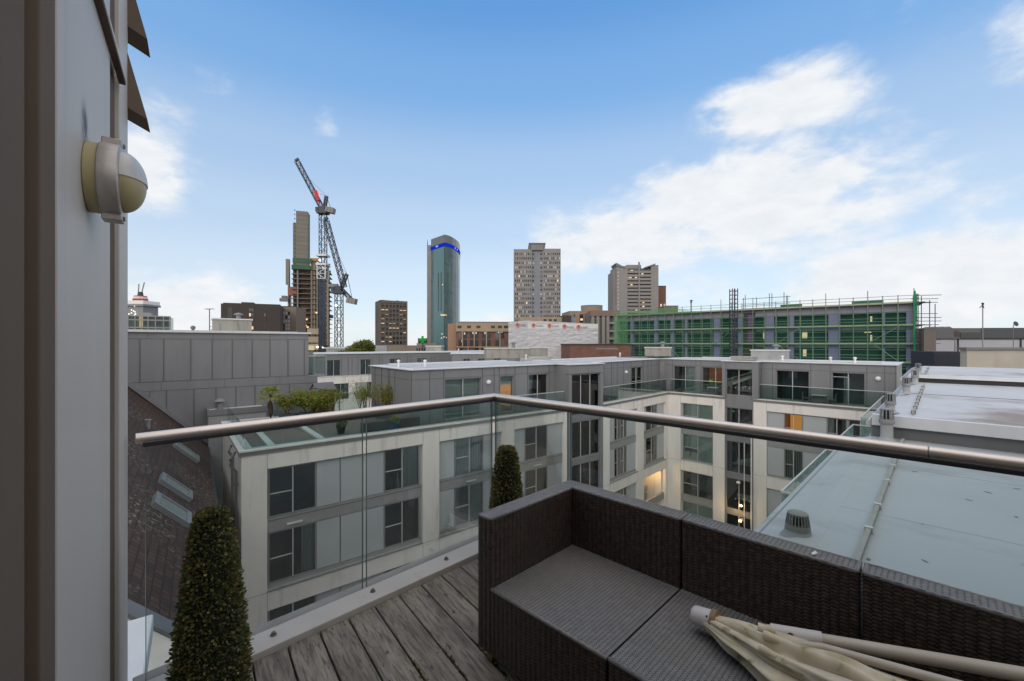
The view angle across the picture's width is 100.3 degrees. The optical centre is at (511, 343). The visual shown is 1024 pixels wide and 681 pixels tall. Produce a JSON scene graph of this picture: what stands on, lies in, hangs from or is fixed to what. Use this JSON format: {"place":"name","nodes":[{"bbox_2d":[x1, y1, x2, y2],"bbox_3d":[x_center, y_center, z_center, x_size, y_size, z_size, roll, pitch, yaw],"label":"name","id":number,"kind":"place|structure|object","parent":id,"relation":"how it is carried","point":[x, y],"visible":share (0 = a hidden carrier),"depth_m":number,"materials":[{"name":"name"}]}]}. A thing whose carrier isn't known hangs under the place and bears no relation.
{"place":"outdoors","nodes":[
{"label":"outdoors","id":0,"kind":"place"},
{"bbox_2d":[128,313,172,329],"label":"office building","id":1,"kind":"structure","parent":0,"point":[148,321],"depth_m":196.05,"materials":[{"name":"glass"}]},
{"bbox_2d":[221,302,282,331],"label":"office slab","id":2,"kind":"structure","parent":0,"point":[266,317],"depth_m":216.32,"materials":[{"name":"brown brick"}]},
{"bbox_2d":[282,306,305,331],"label":"office building","id":3,"kind":"structure","parent":0,"point":[294,318],"depth_m":240.92,"materials":[{"name":"grey concrete"}]},
{"bbox_2d":[279,209,332,351],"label":"tower under construction","id":4,"kind":"structure","parent":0,"point":[304,291],"depth_m":297.49,"materials":[{"name":"concrete"}]},
{"bbox_2d":[324,346,387,351],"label":"warehouse","id":5,"kind":"structure","parent":0,"point":[377,349],"depth_m":160.02,"materials":[{"name":"grey metal"}]},
{"bbox_2d":[375,300,406,345],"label":"office tower","id":6,"kind":"structure","parent":0,"point":[390,322],"depth_m":284.79,"materials":[{"name":"brown concrete"}]},
{"bbox_2d":[388,343,438,350],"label":"stone building","id":7,"kind":"structure","parent":0,"point":[418,347],"depth_m":100.36,"materials":[{"name":"beige stone"}]},
{"bbox_2d":[313,350,519,410],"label":"apartment wing","id":8,"kind":"structure","parent":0,"point":[343,367],"depth_m":59.83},
{"bbox_2d":[427,235,459,350],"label":"glass tower","id":9,"kind":"structure","parent":0,"point":[443,281],"depth_m":354.83,"materials":[{"name":"teal glass"}]},
{"bbox_2d":[448,322,507,350],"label":"brick office block","id":10,"kind":"structure","parent":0,"point":[465,336],"depth_m":121.27,"materials":[{"name":"beige brick"}]},
{"bbox_2d":[450,352,514,361],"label":"apartment wing","id":11,"kind":"structure","parent":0,"point":[467,356],"depth_m":62.44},
{"bbox_2d":[514,243,560,320],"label":"residential tower","id":12,"kind":"structure","parent":0,"point":[537,279],"depth_m":262.35,"materials":[{"name":"concrete"}]},
{"bbox_2d":[518,315,570,322],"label":"stone terrace","id":13,"kind":"structure","parent":0,"point":[564,318],"depth_m":135.17,"materials":[{"name":"beige stone"}]},
{"bbox_2d":[128,0,1023,346],"label":"sky","id":14,"kind":"structure","parent":0,"point":[802,150],"materials":[{"name":"blue"}]},
{"bbox_2d":[562,305,602,322],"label":"stone block","id":15,"kind":"structure","parent":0,"point":[580,317],"depth_m":170.77,"materials":[{"name":"stone"}]},
{"bbox_2d":[585,310,619,343],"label":"car park","id":16,"kind":"structure","parent":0,"point":[606,321],"depth_m":149.83,"materials":[{"name":"grey concrete"}]},
{"bbox_2d":[608,262,657,314],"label":"residential tower","id":17,"kind":"structure","parent":0,"point":[632,287],"depth_m":285.00,"materials":[{"name":"concrete"}]},
{"bbox_2d":[658,286,665,306],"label":"brick tower","id":18,"kind":"structure","parent":0,"point":[661,295],"depth_m":300.00,"materials":[{"name":"red brick"}]},
{"bbox_2d":[657,305,678,312],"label":"office building","id":19,"kind":"structure","parent":0,"point":[669,308],"depth_m":220.12,"materials":[{"name":"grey concrete"}]},
{"bbox_2d":[643,357,903,530],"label":"apartment wing","id":20,"kind":"structure","parent":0,"point":[742,482],"depth_m":35.03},
{"bbox_2d":[644,341,671,355],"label":"flue housing","id":21,"kind":"object","parent":20,"relation":"on","point":[662,350],"visible":1,"depth_m":46.17,"materials":[{"name":"concrete"}]},
{"bbox_2d":[674,366,694,391],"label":"window","id":22,"kind":"structure","parent":20,"relation":"in","point":[687,373],"depth_m":40.04,"materials":[{"name":"glass"}]},
{"bbox_2d":[683,403,712,419],"bbox_3d":[16.520,6.480,37.948,2.640,2.120,0.164,0,0,45],"label":"window","id":23,"kind":"structure","parent":20,"relation":"in","point":[689,410],"depth_m":37.92,"materials":[{"name":"glass"}]},
{"bbox_2d":[683,433,712,463],"bbox_3d":[16.520,9.290,37.948,2.640,2.220,0.164,0,0,45],"label":"window","id":24,"kind":"structure","parent":20,"relation":"in","point":[703,445],"depth_m":37.90,"materials":[{"name":"glass"}]},
{"bbox_2d":[683,470,712,500],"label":"window","id":25,"kind":"structure","parent":20,"relation":"in","point":[694,484],"depth_m":39.06,"materials":[{"name":"glass"}]},
{"bbox_2d":[683,500,712,518],"bbox_3d":[16.520,15.370,37.948,2.640,2.220,0.164,0,0,45],"label":"window","id":26,"kind":"structure","parent":20,"relation":"in","point":[688,507],"depth_m":37.97,"materials":[{"name":"glass"}]},
{"bbox_2d":[702,367,721,393],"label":"window","id":27,"kind":"structure","parent":20,"relation":"in","point":[708,373],"depth_m":39.30,"materials":[{"name":"glass"}]},
{"bbox_2d":[726,440,750,475],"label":"window","id":28,"kind":"structure","parent":20,"relation":"in","point":[734,450],"depth_m":37.03,"materials":[{"name":"glass"}]},
{"bbox_2d":[726,477,750,512],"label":"window","id":29,"kind":"structure","parent":20,"relation":"in","point":[734,491],"depth_m":37.17,"materials":[{"name":"glass"}]},
{"bbox_2d":[726,513,750,529],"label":"window","id":30,"kind":"structure","parent":20,"relation":"in","point":[731,519],"depth_m":37.69,"materials":[{"name":"glass"}]},
{"bbox_2d":[726,369,751,395],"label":"window","id":31,"kind":"structure","parent":20,"relation":"in","point":[738,381],"depth_m":37.21,"materials":[{"name":"glass"}]},
{"bbox_2d":[726,407,751,424],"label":"window","id":32,"kind":"structure","parent":20,"relation":"in","point":[736,415],"depth_m":37.63,"materials":[{"name":"glass"}]},
{"bbox_2d":[730,356,757,359],"bbox_3d":[19.808,1.250,36.500,1.920,0.300,1.120,0,0,45],"label":"roof hatch","id":33,"kind":"object","parent":20,"relation":"on","point":[744,357],"visible":1,"depth_m":36.17,"materials":[{"name":"grey metal"}]},
{"bbox_2d":[750,344,790,359],"bbox_3d":[22.933,0.725,38.000,2.740,1.350,1.840,0,0,45],"label":"flue housing","id":34,"kind":"object","parent":20,"relation":"on","point":[775,354],"visible":0.97,"depth_m":37.33,"materials":[{"name":"concrete"}]},
{"bbox_2d":[776,370,808,401],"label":"window","id":35,"kind":"structure","parent":20,"relation":"in","point":[789,379],"depth_m":34.60,"materials":[{"name":"glass"}]},
{"bbox_2d":[784,413,802,430],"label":"window","id":36,"kind":"structure","parent":20,"relation":"in","point":[791,421],"depth_m":33.72,"materials":[{"name":"glass"}]},
{"bbox_2d":[784,449,802,478],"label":"window","id":37,"kind":"structure","parent":20,"relation":"in","point":[793,459],"depth_m":33.05,"materials":[{"name":"glass"}]},
{"bbox_2d":[827,417,846,434],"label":"window","id":38,"kind":"structure","parent":20,"relation":"in","point":[835,426],"depth_m":31.41,"materials":[{"name":"glass"}]},
{"bbox_2d":[832,372,864,405],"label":"window","id":39,"kind":"structure","parent":20,"relation":"in","point":[857,380],"depth_m":32.04,"materials":[{"name":"glass"}]},
{"bbox_2d":[849,420,869,436],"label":"window","id":40,"kind":"structure","parent":20,"relation":"in","point":[856,429],"depth_m":31.34,"materials":[{"name":"glass"}]},
{"bbox_2d":[860,396,883,436],"bbox_3d":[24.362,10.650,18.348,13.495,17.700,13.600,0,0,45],"label":"glass railing","id":41,"kind":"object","parent":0,"point":[865,417],"depth_m":20.86,"materials":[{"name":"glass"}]},
{"bbox_2d":[911,351,959,367],"bbox_3d":[24.652,1.474,24.638,1.965,2.051,1.420,0,0,3],"label":"plant screen","id":42,"kind":"object","parent":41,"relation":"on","point":[939,358],"visible":0.24,"depth_m":23.99,"materials":[{"name":"grey metal"}]},
{"bbox_2d":[917,326,1023,350],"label":"dark flat block","id":43,"kind":"structure","parent":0,"point":[992,337],"depth_m":72.01,"materials":[{"name":"grey concrete"}]},
{"label":"ground","id":44,"kind":"structure","parent":0,"visible":0},
{"bbox_2d":[0,0,152,680],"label":"apartment building","id":45,"kind":"structure","parent":44,"relation":"on","point":[68,86],"depth_m":1.00,"materials":[{"name":"metal"}]},
{"bbox_2d":[81,136,147,223],"bbox_3d":[-1.158,-0.475,1.259,0.130,0.237,0.208,0,0,-36],"label":"wall lamp","id":46,"kind":"object","parent":45,"relation":"attached to","point":[114,182],"visible":1,"depth_m":1.20,"materials":[{"name":"beige plastic"}]},
{"bbox_2d":[128,300,160,315],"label":"office building","id":47,"kind":"structure","parent":44,"relation":"on","point":[138,307],"depth_m":420.00,"materials":[{"name":"metal"}]},
{"bbox_2d":[132,282,148,300],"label":"rooftop antenna mast","id":48,"kind":"object","parent":47,"relation":"on","point":[139,296],"visible":0.93,"depth_m":423.10,"materials":[{"name":"white metal"}]},
{"bbox_2d":[128,387,217,671],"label":"tiled roof building","id":49,"kind":"structure","parent":44,"relation":"on","point":[180,486],"depth_m":12.02,"materials":[{"name":"tile"}]},
{"bbox_2d":[128,329,326,443],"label":"zinc block","id":50,"kind":"structure","parent":44,"relation":"on","point":[185,378],"depth_m":26.55,"materials":[{"name":"metal"}]},
{"bbox_2d":[211,313,252,330],"bbox_3d":[-22.269,-1.635,34.000,2.640,1.670,1.740,0,0,-38],"label":"flue housing","id":51,"kind":"object","parent":50,"relation":"on","point":[238,323],"visible":0.96,"depth_m":33.39,"materials":[{"name":"metal"}]},
{"bbox_2d":[206,398,267,505],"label":"wall","id":52,"kind":"structure","parent":44,"relation":"on","point":[218,415],"depth_m":25.68,"materials":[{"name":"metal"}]},
{"bbox_2d":[294,157,335,351],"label":"tower crane","id":53,"kind":"object","parent":44,"relation":"on","point":[324,209],"visible":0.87,"depth_m":283.57,"materials":[{"name":"metal"}]},
{"bbox_2d":[323,216,357,346],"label":"tower crane","id":54,"kind":"object","parent":44,"relation":"on","point":[337,289],"visible":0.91,"depth_m":268.79,"materials":[{"name":"metal"}]},
{"bbox_2d":[336,339,375,351],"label":"broadleaf tree","id":55,"kind":"object","parent":44,"relation":"on","point":[366,345],"visible":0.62,"depth_m":82.86,"materials":[{"name":"green plant"}]},
{"bbox_2d":[221,360,566,629],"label":"apartment wing","id":56,"kind":"structure","parent":44,"relation":"on","point":[292,499],"depth_m":21.19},
{"bbox_2d":[257,386,282,417],"bbox_3d":[-14.160,3.500,25.050,1.647,2.169,1.582,0,0,0],"label":"palm tree","id":57,"kind":"object","parent":56,"relation":"on","point":[270,398],"visible":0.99,"depth_m":24.94,"materials":[{"name":"green plant"}]},
{"bbox_2d":[272,392,297,416],"bbox_3d":[-13.383,3.712,25.308,1.604,1.736,1.160,0,0,-19],"label":"leafy shrub","id":58,"kind":"object","parent":56,"relation":"on","point":[286,403],"visible":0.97,"depth_m":25.19,"materials":[{"name":"green plant"}]},
{"bbox_2d":[268,461,315,517],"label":"window","id":59,"kind":"structure","parent":56,"relation":"in","point":[292,488],"depth_m":20.19,"materials":[{"name":"glass"}]},
{"bbox_2d":[268,521,315,583],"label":"window","id":60,"kind":"structure","parent":56,"relation":"in","point":[292,550],"depth_m":19.69,"materials":[{"name":"glass"}]},
{"bbox_2d":[268,595,315,621],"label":"window","id":61,"kind":"structure","parent":56,"relation":"in","point":[275,613],"depth_m":20.29,"materials":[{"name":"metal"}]},
{"bbox_2d":[280,386,335,414],"bbox_3d":[-12.421,3.542,25.780,2.886,2.077,2.173,0,0,18],"label":"bamboo bush","id":62,"kind":"object","parent":56,"relation":"on","point":[303,399],"visible":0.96,"depth_m":25.61,"materials":[{"name":"green plant"}]},
{"bbox_2d":[309,382,336,411],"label":"garden shed","id":63,"kind":"structure","parent":56,"relation":"on","point":[324,385],"depth_m":26.66,"materials":[{"name":"metal"}]},
{"bbox_2d":[311,386,350,411],"bbox_3d":[-11.181,3.558,26.205,2.398,2.044,1.885,0,0,0],"label":"bamboo bush","id":64,"kind":"object","parent":56,"relation":"on","point":[327,399],"visible":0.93,"depth_m":26.02,"materials":[{"name":"green plant"}]},
{"bbox_2d":[334,421,347,433],"bbox_3d":[-8.667,4.078,21.707,0.698,1.004,0.763,0,0,0],"label":"flower pot","id":65,"kind":"object","parent":56,"relation":"on","point":[341,428],"visible":0.59,"depth_m":21.57,"materials":[{"name":"black plastic"}]},
{"bbox_2d":[344,380,378,407],"bbox_3d":[-9.405,3.309,26.869,2.056,2.543,1.740,0,0,14],"label":"bamboo bush","id":66,"kind":"object","parent":56,"relation":"on","point":[364,394],"visible":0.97,"depth_m":26.76,"materials":[{"name":"green plant"}]},
{"bbox_2d":[361,419,394,432],"bbox_3d":[-6.906,4.300,22.114,1.700,0.560,0.440,0,0,-38],"label":"trough planter","id":67,"kind":"object","parent":56,"relation":"on","point":[372,426],"visible":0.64,"depth_m":21.86,"materials":[{"name":"grey metal"}]},
{"bbox_2d":[371,383,389,418],"bbox_3d":[-7.892,3.340,26.185,1.449,2.480,1.208,0,0,0],"label":"leafy shrub","id":68,"kind":"object","parent":56,"relation":"on","point":[383,398],"visible":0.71,"depth_m":26.05,"materials":[{"name":"green plant"}]},
{"bbox_2d":[384,445,418,491],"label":"window","id":69,"kind":"structure","parent":56,"relation":"in","point":[401,465],"depth_m":22.81,"materials":[{"name":"glass"}]},
{"bbox_2d":[384,497,418,548],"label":"window","id":70,"kind":"structure","parent":56,"relation":"in","point":[401,518],"depth_m":23.42,"materials":[{"name":"glass"}]},
{"bbox_2d":[398,416,419,427],"bbox_3d":[-5.688,4.300,23.267,1.240,0.560,0.540,0,0,-38],"label":"trough planter","id":71,"kind":"object","parent":56,"relation":"on","point":[409,421],"visible":0.75,"depth_m":23.11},
{"bbox_2d":[445,378,479,418],"bbox_3d":[-3.034,3.300,26.032,2.550,2.360,0.159,0,0,-38],"label":"window","id":72,"kind":"structure","parent":56,"relation":"in","point":[454,388],"depth_m":26.08,"materials":[{"name":"glass"}]},
{"bbox_2d":[454,436,476,476],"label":"window","id":73,"kind":"structure","parent":56,"relation":"in","point":[463,447],"depth_m":24.72,"materials":[{"name":"glass"}]},
{"bbox_2d":[500,376,512,395],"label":"window","id":74,"kind":"structure","parent":56,"relation":"in","point":[506,382],"depth_m":28.47,"materials":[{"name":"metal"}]},
{"bbox_2d":[529,374,546,397],"bbox_3d":[1.759,3.300,29.764,1.800,2.360,0.074,0,0,-38],"label":"window","id":75,"kind":"structure","parent":56,"relation":"in","point":[537,382],"depth_m":29.73,"materials":[{"name":"glass"}]},
{"bbox_2d":[508,321,597,361],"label":"wrapped scaffold","id":76,"kind":"object","parent":44,"relation":"on","point":[553,336],"visible":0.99,"depth_m":111.28,"materials":[{"name":"white plastic"}]},
{"bbox_2d":[524,360,604,488],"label":"glazed stair tower","id":77,"kind":"structure","parent":44,"relation":"on","point":[579,382],"depth_m":30.78,"materials":[{"name":"metal"}]},
{"bbox_2d":[572,373,598,415],"bbox_3d":[5.261,3.630,30.807,2.924,2.900,0.074,0,0,-37],"label":"window","id":78,"kind":"structure","parent":77,"relation":"in","point":[585,387],"depth_m":30.84,"materials":[{"name":"glass"}]},
{"bbox_2d":[572,418,598,458],"bbox_3d":[5.261,6.820,30.807,2.924,2.560,0.074,0,0,-37],"label":"window","id":79,"kind":"structure","parent":77,"relation":"in","point":[585,434],"depth_m":30.84,"materials":[{"name":"glass"}]},
{"bbox_2d":[572,459,598,487],"bbox_3d":[5.261,9.870,30.807,2.924,2.620,0.074,0,0,-37],"label":"window","id":80,"kind":"structure","parent":77,"relation":"in","point":[587,473],"depth_m":30.96,"materials":[{"name":"glass"}]},
{"bbox_2d":[561,344,630,358],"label":"brick warehouse","id":81,"kind":"structure","parent":44,"relation":"on","point":[587,350],"depth_m":91.90,"materials":[{"name":"brick"}]},
{"bbox_2d":[532,357,668,506],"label":"apartment wing","id":82,"kind":"structure","parent":44,"relation":"on","point":[635,459],"depth_m":35.90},
{"bbox_2d":[483,342,528,357],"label":"flue housing","id":83,"kind":"object","parent":82,"relation":"on","point":[513,352],"visible":1,"depth_m":43.93,"materials":[{"name":"concrete"}]},
{"bbox_2d":[528,347,548,356],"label":"flue housing","id":84,"kind":"object","parent":82,"relation":"on","point":[537,351],"visible":0.89,"depth_m":49.31,"materials":[{"name":"grey metal"}]},
{"bbox_2d":[614,419,619,440],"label":"window","id":85,"kind":"structure","parent":82,"relation":"in","point":[616,421],"depth_m":33.49,"materials":[{"name":"glass"}]},
{"bbox_2d":[614,447,619,476],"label":"window","id":86,"kind":"structure","parent":82,"relation":"in","point":[617,450],"depth_m":33.49,"materials":[{"name":"glass"}]},
{"bbox_2d":[620,420,626,438],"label":"window","id":87,"kind":"structure","parent":82,"relation":"in","point":[623,423],"depth_m":34.17,"materials":[{"name":"glass"}]},
{"bbox_2d":[620,445,626,474],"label":"window","id":88,"kind":"structure","parent":82,"relation":"in","point":[623,449],"depth_m":34.17,"materials":[{"name":"glass"}]},
{"bbox_2d":[632,367,641,382],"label":"window","id":89,"kind":"structure","parent":82,"relation":"in","point":[636,371],"depth_m":38.26,"materials":[{"name":"glass"}]},
{"bbox_2d":[645,435,656,463],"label":"window","id":90,"kind":"structure","parent":82,"relation":"in","point":[651,442],"depth_m":37.58,"materials":[{"name":"glass"}]},
{"bbox_2d":[646,404,656,430],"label":"window","id":91,"kind":"structure","parent":82,"relation":"in","point":[652,408],"depth_m":37.58,"materials":[{"name":"glass"}]},
{"bbox_2d":[729,288,737,356],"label":"hoist tower","id":92,"kind":"structure","parent":44,"relation":"on","point":[732,331],"depth_m":75.95,"materials":[{"name":"metal"}]},
{"bbox_2d":[618,303,912,375],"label":"scaffolded building","id":93,"kind":"structure","parent":44,"relation":"on","point":[846,333],"depth_m":76.33,"materials":[{"name":"green fabric"}]},
{"bbox_2d":[615,288,940,374],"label":"scaffold","id":94,"kind":"object","parent":44,"relation":"on","point":[867,302],"visible":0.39,"depth_m":74.18,"materials":[{"name":"green metal"}]},
{"bbox_2d":[754,436,1023,605],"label":"flat roof building","id":95,"kind":"structure","parent":44,"relation":"on","point":[960,528],"depth_m":3.44,"materials":[{"name":"metal"}]},
{"bbox_2d":[779,509,811,537],"bbox_3d":[2.107,1.342,3.154,0.236,0.200,0.236,0,0,-45],"label":"roof outlet","id":96,"kind":"object","parent":95,"relation":"on","point":[798,525],"visible":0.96,"depth_m":3.11,"materials":[{"name":"grey plastic"}]},
{"bbox_2d":[853,438,903,560],"bbox_3d":[3.663,1.375,4.186,0.052,0.043,5.500,0,0,45],"label":"cable strip","id":97,"kind":"object","parent":95,"relation":"on","point":[868,530],"visible":0.66,"depth_m":3.41,"materials":[{"name":"grey metal"}]},
{"bbox_2d":[876,408,898,441],"bbox_3d":[5.431,1.170,6.194,0.274,0.460,0.269,0,0,-45],"label":"vent pipe","id":98,"kind":"object","parent":95,"relation":"on","point":[886,421],"visible":1,"depth_m":6.14,"materials":[{"name":"grey plastic"}]},
{"bbox_2d":[781,382,1023,502],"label":"flat roof building","id":99,"kind":"structure","parent":44,"relation":"on","point":[989,417],"depth_m":6.44,"materials":[{"name":"metal"}]},
{"bbox_2d":[884,393,898,413],"bbox_3d":[5.876,0.920,6.640,0.217,0.300,0.220,0,0,45],"label":"vent pipe","id":100,"kind":"object","parent":99,"relation":"on","point":[890,402],"visible":0.91,"depth_m":6.60,"materials":[{"name":"grey metal"}]},
{"bbox_2d":[900,377,912,393],"bbox_3d":[8.415,0.895,9.122,0.236,0.350,0.232,0,0,-45],"label":"vent pipe","id":101,"kind":"object","parent":99,"relation":"on","point":[906,385],"visible":1,"depth_m":9.08,"materials":[{"name":"grey metal"}]},
{"bbox_2d":[921,328,935,350],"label":"brick wall","id":102,"kind":"structure","parent":44,"relation":"on","point":[928,339],"depth_m":61.71,"materials":[{"name":"brick"}]},
{"bbox_2d":[841,366,1023,436],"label":"flat roof building","id":103,"kind":"structure","parent":44,"relation":"on","point":[1013,377],"depth_m":11.78,"materials":[{"name":"metal"}]},
{"bbox_2d":[956,347,1023,367],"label":"rendered wall","id":104,"kind":"structure","parent":103,"relation":"on","point":[1000,357],"depth_m":19.36,"materials":[{"name":"paint"}]},
{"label":"deck base","id":105,"kind":"structure","parent":0,"visible":0},
{"bbox_2d":[248,558,523,680],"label":"deck","id":106,"kind":"structure","parent":105,"relation":"on","point":[388,639],"depth_m":2.12,"materials":[{"name":"wood"}]},
{"bbox_2d":[164,504,254,680],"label":"topiary cone","id":107,"kind":"object","parent":106,"relation":"on","point":[212,636],"visible":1,"depth_m":1.70,"materials":[{"name":"green plant"}]},
{"bbox_2d":[410,643,509,680],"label":"moss","id":108,"kind":"object","parent":106,"relation":"on","point":[451,660],"visible":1,"depth_m":1.98,"materials":[{"name":"green plant"}]},
{"bbox_2d":[488,444,523,508],"bbox_3d":[-0.037,1.093,2.838,0.307,0.842,0.318,0,0,-30],"label":"topiary cone","id":109,"kind":"object","parent":106,"relation":"on","point":[506,482],"visible":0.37,"depth_m":2.79,"materials":[{"name":"green plant"}]},
{"bbox_2d":[478,480,687,680],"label":"wicker sofa module","id":110,"kind":"object","parent":106,"relation":"on","point":[578,581],"visible":0.97,"depth_m":2.02,"materials":[{"name":"brown wicker"}]},
{"bbox_2d":[608,513,861,680],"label":"wicker sofa module","id":111,"kind":"object","parent":106,"relation":"on","point":[741,574],"visible":0.61,"depth_m":1.68,"materials":[{"name":"brown wicker"}]},
{"bbox_2d":[862,562,1023,680],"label":"wicker sofa module","id":112,"kind":"object","parent":106,"relation":"on","point":[899,608],"visible":0.82,"depth_m":1.39,"materials":[{"name":"brown wicker"}]},
{"bbox_2d":[690,605,1023,680],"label":"folded parasol","id":113,"kind":"object","parent":112,"relation":"on","point":[769,652],"visible":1,"depth_m":1.37,"materials":[{"name":"beige fabric"}]},
{"bbox_2d":[133,393,1023,680],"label":"glass balustrade","id":114,"kind":"object","parent":105,"relation":"on","point":[519,425],"visible":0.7,"depth_m":2.53,"materials":[{"name":"glass"}]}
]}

